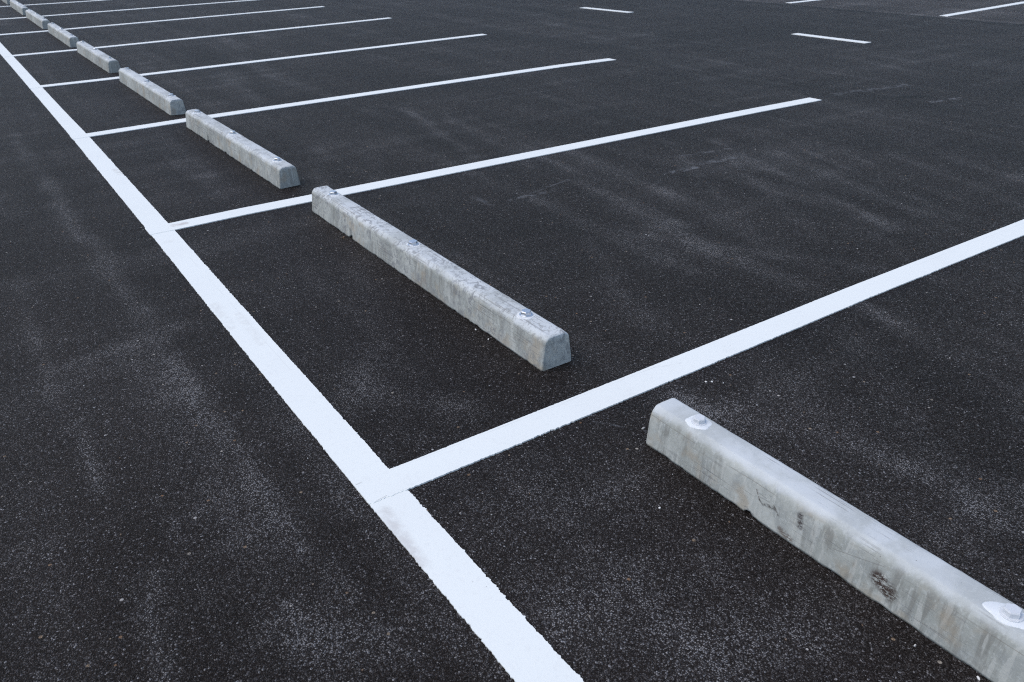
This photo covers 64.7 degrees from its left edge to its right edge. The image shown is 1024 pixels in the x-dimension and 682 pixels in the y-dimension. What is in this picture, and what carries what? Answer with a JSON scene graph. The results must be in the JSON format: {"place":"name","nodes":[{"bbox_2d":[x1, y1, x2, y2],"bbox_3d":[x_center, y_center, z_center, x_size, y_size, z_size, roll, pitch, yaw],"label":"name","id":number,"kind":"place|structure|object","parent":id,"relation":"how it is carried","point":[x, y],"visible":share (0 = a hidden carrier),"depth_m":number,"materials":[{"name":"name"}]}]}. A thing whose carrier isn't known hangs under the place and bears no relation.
{"place":"outdoors","nodes":[
{"label":"outdoors","id":0,"kind":"place"},
{"bbox_2d":[0,0,1023,681],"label":"asphalt ground","id":1,"kind":"structure","parent":0,"point":[148,414],"depth_m":2.98,"materials":[{"name":"black asphalt"}]},
{"bbox_2d":[10,0,28,14],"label":"wheel stop","id":2,"kind":"object","parent":1,"relation":"on","point":[17,6],"visible":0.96,"depth_m":14.35,"materials":[{"name":"concrete"}]},
{"bbox_2d":[26,9,49,28],"bbox_3d":[-7.462,-5.078,12.713,0.128,0.140,2.101,-19,32,-29],"label":"wheel stop","id":3,"kind":"object","parent":1,"relation":"on","point":[40,21],"visible":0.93,"depth_m":12.40,"materials":[{"name":"concrete"}]},
{"bbox_2d":[0,0,103,6],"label":"parking line","id":4,"kind":"object","parent":1,"relation":"on","point":[56,3],"visible":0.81,"depth_m":15.80,"materials":[{"name":"white paint"}]},
{"bbox_2d":[47,23,78,47],"bbox_3d":[-6.015,-4.112,10.818,0.128,0.140,2.006,-19,32,-29],"label":"wheel stop","id":5,"kind":"object","parent":1,"relation":"on","point":[67,38],"visible":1,"depth_m":10.52,"materials":[{"name":"concrete"}]},
{"bbox_2d":[76,41,120,72],"bbox_3d":[-4.616,-3.179,8.985,0.128,0.140,1.921,-19,32,-29],"label":"wheel stop","id":6,"kind":"object","parent":1,"relation":"on","point":[103,61],"visible":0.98,"depth_m":8.70,"materials":[{"name":"concrete"}]},
{"bbox_2d":[0,0,253,19],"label":"parking line","id":7,"kind":"object","parent":1,"relation":"on","point":[131,9],"visible":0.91,"depth_m":14.32,"materials":[{"name":"white paint"}]},
{"bbox_2d":[119,67,185,114],"bbox_3d":[-3.199,-2.227,7.115,0.128,0.140,1.966,-19,32,-29],"label":"wheel stop","id":8,"kind":"object","parent":1,"relation":"on","point":[167,102],"visible":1,"depth_m":6.84,"materials":[{"name":"concrete"}]},
{"bbox_2d":[0,6,323,34],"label":"parking line","id":9,"kind":"object","parent":1,"relation":"on","point":[162,20],"visible":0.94,"depth_m":12.57,"materials":[{"name":"white paint"}]},
{"bbox_2d":[4,17,390,56],"bbox_3d":[-3.889,-4.098,10.833,5.170,0.006,0.170,-20,33,-31],"label":"parking line","id":10,"kind":"object","parent":1,"relation":"on","point":[196,37],"visible":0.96,"depth_m":10.63,"materials":[{"name":"white paint"}]},
{"bbox_2d":[185,109,300,188],"bbox_3d":[-1.824,-1.309,5.313,0.128,0.140,1.966,-19,32,-29],"label":"wheel stop","id":11,"kind":"object","parent":1,"relation":"on","point":[275,170],"visible":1,"depth_m":5.04,"materials":[{"name":"concrete"}]},
{"bbox_2d":[29,34,485,88],"bbox_3d":[-2.447,-3.139,8.948,5.198,0.006,0.146,-20,33,-31],"label":"parking line","id":12,"kind":"object","parent":1,"relation":"on","point":[162,72],"visible":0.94,"depth_m":8.72,"materials":[{"name":"white paint"}]},
{"bbox_2d":[0,43,582,681],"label":"long line","id":13,"kind":"object","parent":1,"relation":"on","point":[506,633],"visible":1,"depth_m":2.28,"materials":[{"name":"white paint"}]},
{"bbox_2d":[70,58,614,139],"bbox_3d":[-1.077,-2.188,7.084,5.110,0.006,0.165,-19,33,-30],"label":"parking line","id":14,"kind":"object","parent":1,"relation":"on","point":[125,129],"visible":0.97,"depth_m":6.82,"materials":[{"name":"white paint"}]},
{"bbox_2d":[312,186,570,370],"bbox_3d":[-0.423,-0.368,3.465,0.129,0.140,2.072,-18,32,-29],"label":"wheel stop","id":15,"kind":"object","parent":1,"relation":"on","point":[537,341],"visible":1,"depth_m":3.14,"materials":[{"name":"concrete"}]},
{"bbox_2d":[145,98,821,235],"bbox_3d":[0.293,-1.230,5.205,5.028,0.006,0.140,-18,32,-28],"label":"parking line","id":16,"kind":"object","parent":1,"relation":"on","point":[206,219],"visible":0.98,"depth_m":4.86,"materials":[{"name":"white paint"}]},
{"bbox_2d":[38,134,1014,681],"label":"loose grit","id":17,"kind":"object","parent":1,"relation":"on","point":[642,428],"visible":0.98,"depth_m":2.62,"materials":[{"name":"stone"}]},
{"bbox_2d":[581,7,632,12],"bbox_3d":[1.451,-5.112,12.487,0.121,0.006,1.107,-20,33,-32],"label":"lane dash","id":18,"kind":"object","parent":1,"relation":"on","point":[607,10],"visible":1,"depth_m":12.42,"materials":[{"name":"white paint"}]},
{"bbox_2d":[352,219,1023,504],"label":"parking line","id":19,"kind":"object","parent":1,"relation":"on","point":[412,474],"visible":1,"depth_m":2.63,"materials":[{"name":"white paint"}]},
{"bbox_2d":[787,0,817,2],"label":"parking line","id":20,"kind":"object","parent":1,"relation":"on","point":[802,1],"visible":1,"depth_m":12.90,"materials":[{"name":"white paint"}]},
{"bbox_2d":[792,33,870,43],"bbox_3d":[3.654,-3.483,9.300,0.122,0.006,1.025,-17,32,-27],"label":"lane dash","id":21,"kind":"object","parent":1,"relation":"on","point":[832,38],"visible":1,"depth_m":9.26,"materials":[{"name":"white paint"}]},
{"bbox_2d":[646,398,1023,681],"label":"wheel stop","id":22,"kind":"object","parent":1,"relation":"on","point":[975,625],"visible":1,"depth_m":1.81,"materials":[{"name":"concrete"}]},
{"bbox_2d":[940,1,1023,16],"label":"parking line","id":23,"kind":"object","parent":1,"relation":"on","point":[976,10],"visible":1,"depth_m":11.40,"materials":[{"name":"white paint"}]}
]}

